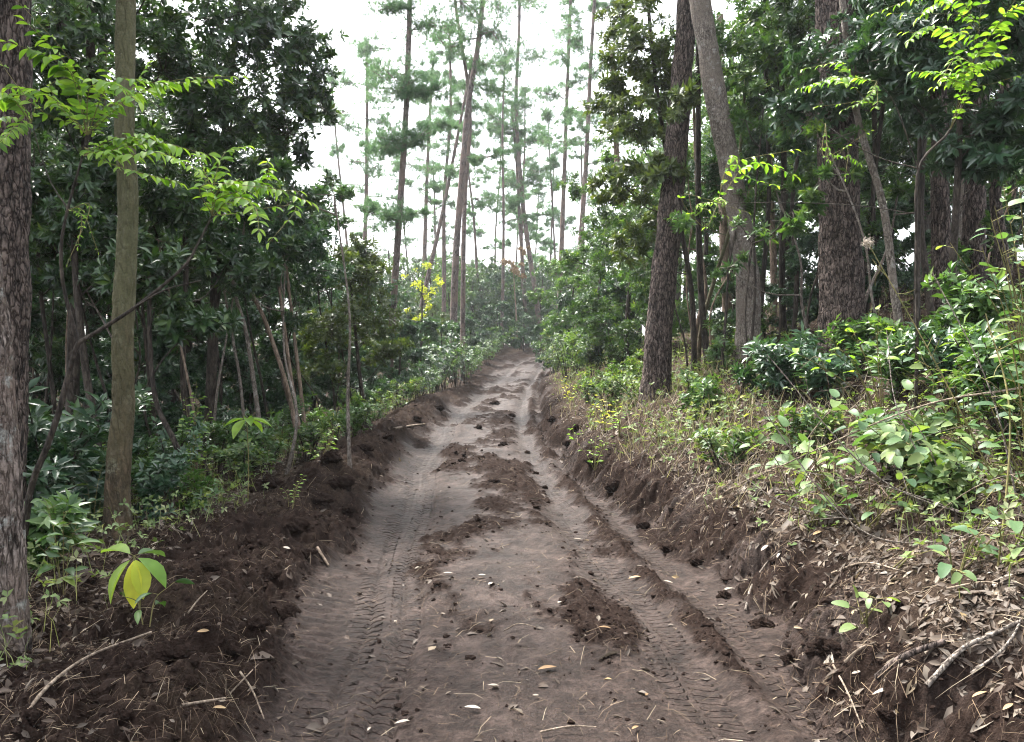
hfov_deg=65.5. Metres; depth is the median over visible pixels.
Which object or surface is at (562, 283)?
understorey tree
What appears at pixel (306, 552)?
soil clod
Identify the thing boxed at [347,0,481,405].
pine tree
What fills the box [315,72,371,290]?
pine tree
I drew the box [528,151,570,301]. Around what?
pine tree
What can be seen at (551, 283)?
understorey tree
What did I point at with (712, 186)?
woodland tree
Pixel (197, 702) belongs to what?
stick
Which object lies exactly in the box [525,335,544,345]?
shrub
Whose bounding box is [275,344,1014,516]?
dry grass
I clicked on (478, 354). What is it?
shrub
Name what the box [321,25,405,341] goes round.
pine tree
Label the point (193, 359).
understorey tree
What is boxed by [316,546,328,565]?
stick
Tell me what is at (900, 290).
slender tree
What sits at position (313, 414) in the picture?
shrub
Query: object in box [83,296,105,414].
slender tree
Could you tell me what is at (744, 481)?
stick
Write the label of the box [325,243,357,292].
understorey tree
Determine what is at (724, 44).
woodland tree
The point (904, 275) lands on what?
understorey tree
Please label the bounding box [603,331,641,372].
shrub
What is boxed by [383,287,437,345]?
understorey tree
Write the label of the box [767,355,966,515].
bare cane
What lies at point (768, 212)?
woodland tree
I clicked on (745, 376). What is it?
shrub
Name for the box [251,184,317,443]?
tree
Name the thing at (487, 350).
shrub
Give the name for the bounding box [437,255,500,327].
understorey tree
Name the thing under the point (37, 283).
slender tree
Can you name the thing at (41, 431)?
shrub
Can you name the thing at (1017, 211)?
understorey tree
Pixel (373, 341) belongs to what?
understorey tree
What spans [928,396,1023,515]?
bank plant
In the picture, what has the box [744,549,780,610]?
stick
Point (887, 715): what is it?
soil clod
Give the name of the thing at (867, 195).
slender tree
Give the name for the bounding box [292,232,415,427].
evergreen tree
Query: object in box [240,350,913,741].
dirt track
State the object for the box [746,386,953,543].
bare cane
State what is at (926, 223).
understorey tree
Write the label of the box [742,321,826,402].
shrub
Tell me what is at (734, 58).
understorey tree
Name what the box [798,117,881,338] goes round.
slender tree
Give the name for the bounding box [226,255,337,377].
understorey tree
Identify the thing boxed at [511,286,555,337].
understorey tree
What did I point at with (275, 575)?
soil clod
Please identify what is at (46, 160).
understorey tree
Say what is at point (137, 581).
seedling
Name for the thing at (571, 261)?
understorey tree
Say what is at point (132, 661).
soil clod
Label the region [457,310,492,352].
understorey tree
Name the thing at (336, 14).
sky
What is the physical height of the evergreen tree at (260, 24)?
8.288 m
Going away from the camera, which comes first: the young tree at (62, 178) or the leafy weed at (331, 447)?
the young tree at (62, 178)
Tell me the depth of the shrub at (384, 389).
18.03 m
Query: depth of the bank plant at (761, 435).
7.35 m
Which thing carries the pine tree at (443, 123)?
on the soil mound
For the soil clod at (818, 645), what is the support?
on the earth bank
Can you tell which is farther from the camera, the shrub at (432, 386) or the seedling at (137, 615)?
the shrub at (432, 386)
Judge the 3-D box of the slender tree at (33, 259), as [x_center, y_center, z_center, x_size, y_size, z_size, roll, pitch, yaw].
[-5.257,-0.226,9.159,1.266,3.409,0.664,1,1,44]
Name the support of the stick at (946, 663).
on the earth bank
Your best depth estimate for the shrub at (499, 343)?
55.16 m
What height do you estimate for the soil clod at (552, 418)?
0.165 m
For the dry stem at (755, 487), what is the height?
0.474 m
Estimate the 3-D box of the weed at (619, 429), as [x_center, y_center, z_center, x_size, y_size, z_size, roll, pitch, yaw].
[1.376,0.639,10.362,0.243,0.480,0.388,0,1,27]
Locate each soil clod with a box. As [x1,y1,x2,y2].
[19,702,43,726]
[37,661,77,675]
[84,689,106,704]
[114,704,134,726]
[120,653,166,675]
[151,639,193,664]
[179,674,200,689]
[197,559,221,571]
[217,639,243,657]
[237,535,256,548]
[245,615,269,630]
[249,474,283,492]
[269,570,281,580]
[270,601,298,619]
[279,516,309,534]
[295,548,317,558]
[309,491,333,505]
[319,451,342,463]
[328,475,354,491]
[339,503,356,513]
[353,444,374,451]
[382,432,393,439]
[412,414,422,423]
[433,403,443,410]
[489,400,499,404]
[489,478,499,482]
[498,441,508,445]
[547,415,556,421]
[562,440,570,446]
[568,424,581,431]
[583,456,598,466]
[604,478,619,492]
[636,520,649,528]
[659,543,675,552]
[689,555,704,565]
[716,590,730,598]
[748,616,774,628]
[779,649,797,664]
[805,636,841,656]
[876,706,898,723]
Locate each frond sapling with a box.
[0,0,318,545]
[677,0,1023,417]
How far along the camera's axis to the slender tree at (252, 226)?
10.94 m
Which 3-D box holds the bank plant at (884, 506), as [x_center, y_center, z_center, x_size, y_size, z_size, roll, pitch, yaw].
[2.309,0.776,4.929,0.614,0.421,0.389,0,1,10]
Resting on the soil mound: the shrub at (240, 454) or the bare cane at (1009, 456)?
the shrub at (240, 454)
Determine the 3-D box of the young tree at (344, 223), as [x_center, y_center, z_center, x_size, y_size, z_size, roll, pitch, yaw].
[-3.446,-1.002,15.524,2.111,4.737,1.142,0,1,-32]
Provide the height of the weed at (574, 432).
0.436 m
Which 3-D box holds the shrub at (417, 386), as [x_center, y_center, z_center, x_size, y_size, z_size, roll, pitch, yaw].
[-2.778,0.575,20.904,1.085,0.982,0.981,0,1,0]
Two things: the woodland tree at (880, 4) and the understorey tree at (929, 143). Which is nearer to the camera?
the woodland tree at (880, 4)
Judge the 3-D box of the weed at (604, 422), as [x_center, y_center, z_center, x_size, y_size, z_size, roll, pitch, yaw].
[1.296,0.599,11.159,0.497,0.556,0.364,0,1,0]
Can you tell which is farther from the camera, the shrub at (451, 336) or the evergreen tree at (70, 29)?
the shrub at (451, 336)
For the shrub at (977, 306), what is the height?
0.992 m
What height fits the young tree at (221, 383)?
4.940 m
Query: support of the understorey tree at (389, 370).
on the ground at (914, 574)
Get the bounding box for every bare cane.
[710,434,858,520]
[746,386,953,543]
[754,379,1022,485]
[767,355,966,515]
[862,236,1009,510]
[867,326,926,466]
[930,272,1020,513]
[985,313,1023,545]
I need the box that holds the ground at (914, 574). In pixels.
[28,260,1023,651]
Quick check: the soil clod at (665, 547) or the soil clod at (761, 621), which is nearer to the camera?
the soil clod at (761, 621)
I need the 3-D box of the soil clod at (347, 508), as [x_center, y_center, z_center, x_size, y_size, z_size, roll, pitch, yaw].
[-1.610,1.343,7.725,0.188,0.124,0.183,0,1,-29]
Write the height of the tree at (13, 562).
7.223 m
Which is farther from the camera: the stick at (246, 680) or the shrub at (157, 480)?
the shrub at (157, 480)
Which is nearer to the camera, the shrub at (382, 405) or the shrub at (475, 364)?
the shrub at (382, 405)
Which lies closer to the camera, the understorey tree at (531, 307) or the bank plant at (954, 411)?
the bank plant at (954, 411)
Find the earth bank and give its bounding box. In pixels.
[535,367,1023,741]
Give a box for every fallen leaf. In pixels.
[465,705,479,707]
[539,665,555,668]
[972,691,986,696]
[1003,703,1012,709]
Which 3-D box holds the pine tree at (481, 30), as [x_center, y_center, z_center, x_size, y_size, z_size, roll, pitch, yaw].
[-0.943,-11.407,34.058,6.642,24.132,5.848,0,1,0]
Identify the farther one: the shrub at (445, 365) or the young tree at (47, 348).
the shrub at (445, 365)
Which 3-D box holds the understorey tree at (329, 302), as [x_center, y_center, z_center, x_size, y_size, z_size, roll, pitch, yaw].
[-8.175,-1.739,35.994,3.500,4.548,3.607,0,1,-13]
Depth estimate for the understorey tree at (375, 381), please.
19.78 m
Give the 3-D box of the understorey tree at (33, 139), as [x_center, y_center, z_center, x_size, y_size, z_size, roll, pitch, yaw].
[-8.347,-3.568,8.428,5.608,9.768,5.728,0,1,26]
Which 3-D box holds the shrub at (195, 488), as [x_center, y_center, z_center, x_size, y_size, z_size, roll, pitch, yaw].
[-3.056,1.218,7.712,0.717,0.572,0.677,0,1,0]
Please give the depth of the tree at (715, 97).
11.21 m
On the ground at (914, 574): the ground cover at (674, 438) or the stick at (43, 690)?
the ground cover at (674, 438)
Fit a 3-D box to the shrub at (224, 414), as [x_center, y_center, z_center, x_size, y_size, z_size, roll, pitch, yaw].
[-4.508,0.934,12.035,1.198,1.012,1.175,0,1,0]
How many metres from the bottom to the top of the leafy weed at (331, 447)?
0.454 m
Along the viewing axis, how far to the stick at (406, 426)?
15.85 m
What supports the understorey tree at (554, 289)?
on the ground at (914, 574)
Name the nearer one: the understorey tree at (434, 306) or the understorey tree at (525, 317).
the understorey tree at (434, 306)
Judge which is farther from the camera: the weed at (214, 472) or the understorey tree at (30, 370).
the understorey tree at (30, 370)
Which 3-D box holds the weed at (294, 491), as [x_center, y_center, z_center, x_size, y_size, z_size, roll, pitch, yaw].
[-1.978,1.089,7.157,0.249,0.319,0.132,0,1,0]
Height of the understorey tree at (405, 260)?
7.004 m
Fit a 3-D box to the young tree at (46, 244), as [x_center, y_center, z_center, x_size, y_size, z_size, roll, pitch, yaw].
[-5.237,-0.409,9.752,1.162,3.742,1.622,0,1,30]
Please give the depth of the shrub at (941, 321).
7.97 m
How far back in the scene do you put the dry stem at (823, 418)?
6.95 m
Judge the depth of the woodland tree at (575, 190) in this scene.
21.40 m
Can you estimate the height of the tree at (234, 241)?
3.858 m
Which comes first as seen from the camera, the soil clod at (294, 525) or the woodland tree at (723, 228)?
the soil clod at (294, 525)
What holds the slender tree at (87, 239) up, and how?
on the ground at (914, 574)
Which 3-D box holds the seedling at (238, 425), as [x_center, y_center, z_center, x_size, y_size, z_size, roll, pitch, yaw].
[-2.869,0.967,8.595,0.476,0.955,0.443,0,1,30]
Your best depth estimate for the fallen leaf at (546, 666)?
4.05 m
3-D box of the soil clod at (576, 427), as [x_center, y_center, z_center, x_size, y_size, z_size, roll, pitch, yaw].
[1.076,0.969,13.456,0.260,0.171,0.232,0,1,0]
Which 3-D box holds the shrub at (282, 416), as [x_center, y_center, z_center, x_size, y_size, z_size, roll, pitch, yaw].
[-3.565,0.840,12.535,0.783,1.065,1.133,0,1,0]
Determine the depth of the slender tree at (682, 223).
11.28 m
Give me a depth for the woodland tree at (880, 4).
8.85 m
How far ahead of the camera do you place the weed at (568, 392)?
17.01 m
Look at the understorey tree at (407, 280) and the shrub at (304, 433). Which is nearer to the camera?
the shrub at (304, 433)
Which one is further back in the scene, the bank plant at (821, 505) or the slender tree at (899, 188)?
the slender tree at (899, 188)
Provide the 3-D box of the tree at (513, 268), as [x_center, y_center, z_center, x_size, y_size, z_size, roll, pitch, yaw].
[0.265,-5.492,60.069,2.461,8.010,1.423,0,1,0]
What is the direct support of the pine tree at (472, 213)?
on the ground at (914, 574)
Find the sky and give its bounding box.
[36,0,1023,344]
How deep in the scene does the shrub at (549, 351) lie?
39.49 m
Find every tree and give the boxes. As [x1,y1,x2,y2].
[0,0,32,550]
[0,254,31,653]
[28,68,114,399]
[28,138,89,420]
[28,145,145,404]
[28,166,149,410]
[28,353,41,400]
[29,0,115,281]
[29,0,232,421]
[29,197,85,406]
[29,244,51,295]
[30,86,207,421]
[30,242,111,411]
[31,0,145,295]
[31,0,233,408]
[31,128,52,146]
[31,142,56,412]
[31,193,146,414]
[35,148,155,446]
[35,165,104,420]
[36,276,228,416]
[37,219,132,493]
[59,7,285,403]
[63,296,90,373]
[77,237,244,511]
[80,329,179,452]
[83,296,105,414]
[84,268,166,385]
[85,184,355,403]
[103,0,138,538]
[113,205,210,443]
[115,178,206,468]
[135,0,349,467]
[136,171,301,414]
[136,292,166,436]
[137,161,196,445]
[138,134,219,479]
[138,328,233,434]
[139,176,266,474]
[146,286,181,402]
[148,107,335,410]
[185,154,281,444]
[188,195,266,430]
[190,287,264,403]
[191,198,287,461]
[191,203,264,466]
[198,231,348,420]
[199,301,298,431]
[201,165,273,440]
[226,232,307,474]
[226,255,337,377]
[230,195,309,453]
[233,242,383,420]
[241,147,351,467]
[241,327,330,424]
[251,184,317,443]
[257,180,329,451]
[260,296,314,451]
[287,258,325,436]
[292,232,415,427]
[297,287,353,354]
[298,289,379,379]
[304,274,411,407]
[307,203,383,435]
[310,306,389,413]
[311,181,356,433]
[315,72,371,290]
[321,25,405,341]
[324,285,355,423]
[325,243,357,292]
[336,245,387,291]
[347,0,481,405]
[358,286,429,378]
[359,256,412,322]
[362,318,431,407]
[372,241,415,310]
[375,267,419,327]
[379,155,441,292]
[380,50,473,345]
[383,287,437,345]
[388,254,439,311]
[394,316,448,395]
[399,307,459,377]
[401,262,443,392]
[405,254,468,319]
[407,18,498,342]
[407,56,495,370]
[413,154,453,297]
[415,255,460,307]
[415,320,461,390]
[416,257,485,317]
[417,0,544,382]
[418,0,518,380]
[420,268,475,331]
[431,278,470,327]
[435,87,505,309]
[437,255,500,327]
[438,313,472,348]
[439,262,485,312]
[439,314,486,378]
[440,151,487,267]
[457,290,496,338]
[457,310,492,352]
[463,0,577,340]
[465,277,495,333]
[466,260,500,311]
[467,263,520,329]
[467,269,512,337]
[469,54,539,347]
[471,103,517,267]
[475,300,513,349]
[480,261,542,345]
[484,281,518,324]
[488,94,558,347]
[497,83,546,345]
[498,126,547,343]
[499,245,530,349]
[499,302,531,343]
[505,264,553,336]
[508,312,535,350]
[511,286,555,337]
[516,179,554,266]
[517,266,576,334]
[519,275,556,327]
[523,103,587,307]
[524,256,605,364]
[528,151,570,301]
[529,0,608,370]
[530,321,570,372]
[539,0,627,327]
[539,276,582,325]
[543,237,640,368]
[544,259,605,329]
[544,290,603,372]
[556,54,692,328]
[558,138,599,268]
[558,191,689,368]
[570,205,682,340]
[573,250,636,340]
[574,275,643,364]
[576,0,701,373]
[581,147,729,339]
[588,182,641,338]
[610,121,717,324]
[618,129,779,346]
[621,106,790,370]
[628,137,719,333]
[635,0,777,373]
[636,0,694,407]
[646,210,696,373]
[648,0,818,307]
[660,13,803,338]
[681,257,694,295]
[683,79,816,373]
[683,249,761,340]
[685,163,722,330]
[687,49,816,241]
[689,0,761,364]
[692,121,812,279]
[701,0,814,336]
[701,3,812,330]
[705,113,874,311]
[709,157,772,362]
[709,169,809,333]
[717,0,817,341]
[719,153,768,371]
[727,78,785,365]
[728,253,803,338]
[729,196,828,400]
[730,8,868,339]
[752,75,929,296]
[765,0,954,325]
[767,0,930,314]
[772,35,929,268]
[772,87,877,206]
[781,228,864,324]
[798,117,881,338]
[806,81,865,336]
[813,40,965,263]
[815,0,867,355]
[834,0,980,326]
[840,0,1023,335]
[842,0,1011,325]
[858,60,1023,247]
[860,102,882,205]
[860,185,907,270]
[860,194,911,211]
[861,100,884,312]
[861,197,930,306]
[861,216,901,275]
[865,159,1023,307]
[865,225,930,310]
[866,0,1007,313]
[866,63,1023,267]
[868,89,997,272]
[877,166,951,265]
[878,92,963,280]
[908,80,1017,260]
[926,238,973,272]
[929,8,1016,287]
[952,141,1011,196]
[964,54,1023,190]
[966,1,1012,284]
[978,209,1018,282]
[987,169,1023,273]
[1013,220,1023,266]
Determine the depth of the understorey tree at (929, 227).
28.82 m
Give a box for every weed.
[29,498,101,594]
[54,469,99,505]
[75,457,105,520]
[180,382,212,485]
[205,465,223,485]
[280,474,305,508]
[299,442,330,459]
[314,426,339,450]
[561,376,580,402]
[568,424,587,439]
[571,436,612,469]
[586,394,620,431]
[610,401,627,436]
[636,414,666,442]
[683,421,726,447]
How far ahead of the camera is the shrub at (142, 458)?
8.19 m
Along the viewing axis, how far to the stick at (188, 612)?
4.24 m
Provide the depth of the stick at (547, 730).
3.36 m
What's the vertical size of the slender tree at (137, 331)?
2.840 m
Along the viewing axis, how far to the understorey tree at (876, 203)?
23.50 m
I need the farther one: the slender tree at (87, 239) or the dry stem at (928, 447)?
the slender tree at (87, 239)
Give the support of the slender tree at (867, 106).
on the ground at (914, 574)
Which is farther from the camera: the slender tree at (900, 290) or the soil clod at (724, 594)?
the slender tree at (900, 290)
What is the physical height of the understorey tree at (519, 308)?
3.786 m
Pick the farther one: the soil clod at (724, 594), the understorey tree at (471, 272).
the understorey tree at (471, 272)
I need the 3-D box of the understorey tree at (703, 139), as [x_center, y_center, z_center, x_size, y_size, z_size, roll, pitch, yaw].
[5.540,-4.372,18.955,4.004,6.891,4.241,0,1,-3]
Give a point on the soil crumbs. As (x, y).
(106, 685)
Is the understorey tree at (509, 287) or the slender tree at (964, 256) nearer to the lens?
the slender tree at (964, 256)
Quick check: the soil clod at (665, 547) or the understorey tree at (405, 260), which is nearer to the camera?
the soil clod at (665, 547)
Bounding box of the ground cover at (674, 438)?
[0,246,1023,669]
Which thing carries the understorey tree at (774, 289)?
on the ground at (914, 574)
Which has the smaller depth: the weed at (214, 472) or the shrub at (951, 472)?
the shrub at (951, 472)
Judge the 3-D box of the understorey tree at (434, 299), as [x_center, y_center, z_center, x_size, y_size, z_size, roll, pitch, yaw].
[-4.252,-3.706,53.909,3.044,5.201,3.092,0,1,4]
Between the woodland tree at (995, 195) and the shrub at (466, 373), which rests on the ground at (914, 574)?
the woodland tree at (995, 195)
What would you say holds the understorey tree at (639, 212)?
on the ground at (914, 574)
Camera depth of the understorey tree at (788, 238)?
16.75 m
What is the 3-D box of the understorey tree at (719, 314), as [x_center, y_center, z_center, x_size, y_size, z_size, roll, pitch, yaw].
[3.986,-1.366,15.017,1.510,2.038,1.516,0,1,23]
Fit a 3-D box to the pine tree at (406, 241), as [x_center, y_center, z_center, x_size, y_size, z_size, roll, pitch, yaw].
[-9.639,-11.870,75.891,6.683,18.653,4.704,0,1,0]
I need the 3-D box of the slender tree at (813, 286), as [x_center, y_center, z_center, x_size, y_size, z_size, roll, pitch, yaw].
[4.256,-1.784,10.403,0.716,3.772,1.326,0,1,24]
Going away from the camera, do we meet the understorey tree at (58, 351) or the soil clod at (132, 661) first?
the soil clod at (132, 661)
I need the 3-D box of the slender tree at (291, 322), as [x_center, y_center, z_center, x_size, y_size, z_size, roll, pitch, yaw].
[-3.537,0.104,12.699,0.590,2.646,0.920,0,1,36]
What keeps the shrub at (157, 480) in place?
on the soil mound
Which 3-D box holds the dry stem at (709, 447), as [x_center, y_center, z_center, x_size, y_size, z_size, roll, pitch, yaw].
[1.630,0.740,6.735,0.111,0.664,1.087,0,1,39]
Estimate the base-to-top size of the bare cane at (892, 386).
1.165 m
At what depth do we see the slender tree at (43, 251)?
9.84 m
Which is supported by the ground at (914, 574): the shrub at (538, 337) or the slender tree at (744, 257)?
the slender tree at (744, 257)
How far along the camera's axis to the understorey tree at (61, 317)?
16.08 m
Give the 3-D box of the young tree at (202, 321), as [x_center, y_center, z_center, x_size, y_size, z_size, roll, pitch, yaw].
[-3.552,0.112,8.321,1.278,2.885,1.593,0,1,39]
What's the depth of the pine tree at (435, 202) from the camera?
57.81 m
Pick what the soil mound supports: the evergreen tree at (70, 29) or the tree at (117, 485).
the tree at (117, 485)
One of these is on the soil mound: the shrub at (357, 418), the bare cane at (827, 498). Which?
the shrub at (357, 418)
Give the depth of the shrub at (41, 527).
5.16 m
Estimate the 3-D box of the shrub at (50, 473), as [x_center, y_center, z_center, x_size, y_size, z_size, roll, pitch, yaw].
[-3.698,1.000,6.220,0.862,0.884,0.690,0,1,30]
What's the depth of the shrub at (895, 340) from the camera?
7.25 m
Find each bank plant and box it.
[695,430,736,472]
[739,415,854,509]
[740,395,843,449]
[767,305,899,417]
[775,484,848,525]
[816,379,987,473]
[831,585,899,631]
[836,461,925,527]
[888,547,945,568]
[895,344,1005,446]
[927,508,1023,583]
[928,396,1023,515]
[936,185,1023,489]
[988,494,1023,567]
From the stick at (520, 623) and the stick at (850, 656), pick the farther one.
the stick at (520, 623)
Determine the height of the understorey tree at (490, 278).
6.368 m
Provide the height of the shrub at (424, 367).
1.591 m
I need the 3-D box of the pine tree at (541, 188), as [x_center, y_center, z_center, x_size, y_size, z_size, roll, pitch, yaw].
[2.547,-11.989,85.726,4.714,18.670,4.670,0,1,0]
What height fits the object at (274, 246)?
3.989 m
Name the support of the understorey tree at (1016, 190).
on the ground at (914, 574)
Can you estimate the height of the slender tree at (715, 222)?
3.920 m
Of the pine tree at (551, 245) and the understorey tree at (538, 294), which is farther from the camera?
the pine tree at (551, 245)
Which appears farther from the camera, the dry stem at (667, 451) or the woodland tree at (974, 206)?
the woodland tree at (974, 206)
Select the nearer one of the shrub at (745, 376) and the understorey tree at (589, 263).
the shrub at (745, 376)
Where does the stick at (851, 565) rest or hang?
on the earth bank
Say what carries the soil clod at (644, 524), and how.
on the dirt track
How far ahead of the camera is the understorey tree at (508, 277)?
67.35 m
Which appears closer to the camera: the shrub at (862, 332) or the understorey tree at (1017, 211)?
the shrub at (862, 332)
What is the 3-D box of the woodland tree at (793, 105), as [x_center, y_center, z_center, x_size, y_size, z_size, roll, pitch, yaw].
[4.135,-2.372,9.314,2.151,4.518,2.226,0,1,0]
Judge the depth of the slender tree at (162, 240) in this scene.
9.53 m
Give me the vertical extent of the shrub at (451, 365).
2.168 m
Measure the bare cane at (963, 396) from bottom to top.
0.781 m
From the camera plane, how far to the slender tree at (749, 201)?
11.23 m
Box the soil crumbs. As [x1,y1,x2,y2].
[0,397,1023,741]
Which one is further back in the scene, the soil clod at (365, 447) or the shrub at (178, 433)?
the soil clod at (365, 447)
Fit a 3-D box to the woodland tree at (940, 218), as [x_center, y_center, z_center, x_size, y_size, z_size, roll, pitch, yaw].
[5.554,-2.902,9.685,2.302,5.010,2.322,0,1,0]
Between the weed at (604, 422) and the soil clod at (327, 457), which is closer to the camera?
the soil clod at (327, 457)
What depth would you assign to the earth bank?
4.45 m
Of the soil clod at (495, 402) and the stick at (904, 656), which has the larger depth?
the soil clod at (495, 402)
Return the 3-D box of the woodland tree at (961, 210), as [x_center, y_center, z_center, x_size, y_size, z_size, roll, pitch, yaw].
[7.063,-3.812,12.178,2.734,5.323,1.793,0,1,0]
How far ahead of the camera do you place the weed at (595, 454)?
10.22 m
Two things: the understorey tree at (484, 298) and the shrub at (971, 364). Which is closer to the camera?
the shrub at (971, 364)
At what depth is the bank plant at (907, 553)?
4.21 m
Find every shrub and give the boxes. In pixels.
[23,441,82,506]
[24,488,100,570]
[26,376,111,498]
[26,405,73,486]
[46,414,105,524]
[65,444,158,499]
[85,381,161,463]
[131,448,196,524]
[132,412,206,503]
[133,419,217,488]
[169,468,226,522]
[171,399,252,461]
[200,419,254,473]
[206,437,274,484]
[228,416,287,468]
[255,391,316,453]
[277,411,340,461]
[300,388,354,445]
[330,394,379,439]
[336,388,400,420]
[351,375,395,420]
[384,375,426,407]
[395,351,443,398]
[411,368,441,393]
[422,336,466,392]
[427,346,458,388]
[439,320,479,386]
[445,336,482,383]
[458,346,482,379]
[469,351,484,373]
[474,339,498,363]
[478,328,502,353]
[486,326,519,353]
[507,323,528,347]
[508,315,542,347]
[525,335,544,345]
[538,339,564,370]
[538,346,562,373]
[542,328,584,381]
[555,330,574,367]
[572,329,619,375]
[574,366,608,403]
[582,364,634,414]
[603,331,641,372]
[608,374,672,407]
[610,348,643,390]
[676,372,737,420]
[677,369,713,396]
[687,423,768,474]
[702,302,775,354]
[703,334,737,371]
[729,343,799,401]
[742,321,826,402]
[761,403,850,448]
[789,348,863,403]
[822,311,891,374]
[849,406,963,475]
[863,306,965,361]
[864,329,935,399]
[901,318,995,408]
[903,440,977,512]
[920,261,1023,346]
[940,327,1023,455]
[949,312,1023,418]
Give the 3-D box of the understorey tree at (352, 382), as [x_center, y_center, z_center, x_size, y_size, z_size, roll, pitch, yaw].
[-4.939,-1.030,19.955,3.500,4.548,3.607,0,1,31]
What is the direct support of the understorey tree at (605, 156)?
on the ground at (914, 574)
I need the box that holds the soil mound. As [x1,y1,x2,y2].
[0,347,553,741]
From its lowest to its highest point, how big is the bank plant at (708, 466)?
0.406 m
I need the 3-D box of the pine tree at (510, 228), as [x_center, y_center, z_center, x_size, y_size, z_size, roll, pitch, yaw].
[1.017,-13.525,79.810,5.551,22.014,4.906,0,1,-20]
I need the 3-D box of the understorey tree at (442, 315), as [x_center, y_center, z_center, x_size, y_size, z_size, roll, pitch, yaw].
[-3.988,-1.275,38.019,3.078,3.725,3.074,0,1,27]
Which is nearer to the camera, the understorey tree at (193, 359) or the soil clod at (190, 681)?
the soil clod at (190, 681)
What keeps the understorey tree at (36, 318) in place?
on the ground at (914, 574)
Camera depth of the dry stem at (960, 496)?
4.35 m
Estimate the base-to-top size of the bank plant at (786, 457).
0.628 m
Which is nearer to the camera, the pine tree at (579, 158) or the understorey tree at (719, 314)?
the understorey tree at (719, 314)
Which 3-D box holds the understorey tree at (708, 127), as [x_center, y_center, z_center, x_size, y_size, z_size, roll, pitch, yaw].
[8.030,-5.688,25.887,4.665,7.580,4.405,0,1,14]
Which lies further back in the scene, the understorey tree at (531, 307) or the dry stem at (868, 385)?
the understorey tree at (531, 307)
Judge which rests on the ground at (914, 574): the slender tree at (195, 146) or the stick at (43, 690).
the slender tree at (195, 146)
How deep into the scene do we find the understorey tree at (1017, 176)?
12.78 m
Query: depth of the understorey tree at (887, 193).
14.68 m
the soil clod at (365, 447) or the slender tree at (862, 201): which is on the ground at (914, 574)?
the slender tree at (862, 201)
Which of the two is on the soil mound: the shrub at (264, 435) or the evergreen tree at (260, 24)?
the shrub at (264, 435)
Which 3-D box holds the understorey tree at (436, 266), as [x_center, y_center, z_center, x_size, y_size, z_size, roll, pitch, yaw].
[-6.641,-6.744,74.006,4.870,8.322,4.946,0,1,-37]
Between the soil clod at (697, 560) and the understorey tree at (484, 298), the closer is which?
the soil clod at (697, 560)
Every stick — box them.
[16,631,151,723]
[180,697,225,706]
[187,590,207,613]
[230,664,258,692]
[239,671,264,718]
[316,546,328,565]
[393,423,424,428]
[504,623,539,630]
[540,725,596,732]
[725,468,773,492]
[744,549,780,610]
[831,562,905,573]
[832,664,862,727]
[844,641,875,662]
[874,638,945,680]
[924,620,1019,686]
[946,581,1021,593]
[970,619,1021,674]
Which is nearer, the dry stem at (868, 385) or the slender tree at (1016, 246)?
the dry stem at (868, 385)
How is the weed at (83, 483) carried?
on the ground at (914, 574)
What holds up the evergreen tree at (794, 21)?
on the ground at (914, 574)
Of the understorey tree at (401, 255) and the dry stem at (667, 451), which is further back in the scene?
the understorey tree at (401, 255)
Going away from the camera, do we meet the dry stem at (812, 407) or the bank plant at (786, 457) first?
the bank plant at (786, 457)
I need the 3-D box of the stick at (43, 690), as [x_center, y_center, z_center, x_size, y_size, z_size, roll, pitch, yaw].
[-1.834,1.261,3.413,0.111,0.094,1.096,0,1,-1]
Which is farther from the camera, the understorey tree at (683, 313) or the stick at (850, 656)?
the understorey tree at (683, 313)
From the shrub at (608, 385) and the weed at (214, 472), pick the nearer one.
the weed at (214, 472)
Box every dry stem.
[634,430,695,477]
[672,425,723,482]
[710,457,797,517]
[716,463,888,572]
[729,439,800,518]
[763,397,844,444]
[796,395,873,455]
[798,356,831,397]
[801,471,988,521]
[818,383,913,401]
[876,416,966,516]
[899,439,1023,543]
[938,522,1013,553]
[984,410,1021,463]
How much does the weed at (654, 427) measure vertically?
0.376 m
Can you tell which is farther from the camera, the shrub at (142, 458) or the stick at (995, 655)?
the shrub at (142, 458)
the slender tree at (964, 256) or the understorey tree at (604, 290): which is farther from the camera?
the understorey tree at (604, 290)
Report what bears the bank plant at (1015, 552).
on the ground at (914, 574)
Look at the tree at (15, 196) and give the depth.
5.86 m
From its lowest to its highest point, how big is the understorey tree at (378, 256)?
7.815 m
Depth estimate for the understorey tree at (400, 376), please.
22.94 m
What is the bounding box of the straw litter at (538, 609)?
[0,259,1023,741]
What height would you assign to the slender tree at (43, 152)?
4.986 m
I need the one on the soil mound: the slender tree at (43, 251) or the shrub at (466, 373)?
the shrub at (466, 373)
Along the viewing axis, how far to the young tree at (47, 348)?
10.48 m
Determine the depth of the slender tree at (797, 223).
9.31 m
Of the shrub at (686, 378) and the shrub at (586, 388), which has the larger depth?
the shrub at (586, 388)
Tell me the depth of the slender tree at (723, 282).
14.34 m
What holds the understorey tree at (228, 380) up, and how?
on the ground at (914, 574)
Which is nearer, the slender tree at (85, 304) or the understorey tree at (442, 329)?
the slender tree at (85, 304)
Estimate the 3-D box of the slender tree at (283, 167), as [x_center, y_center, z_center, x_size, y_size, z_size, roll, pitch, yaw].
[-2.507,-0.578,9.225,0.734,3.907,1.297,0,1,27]
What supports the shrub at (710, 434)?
on the ground at (914, 574)
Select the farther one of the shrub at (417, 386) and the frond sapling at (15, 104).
the shrub at (417, 386)
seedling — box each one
[101,543,166,608]
[120,578,193,626]
[224,416,271,501]

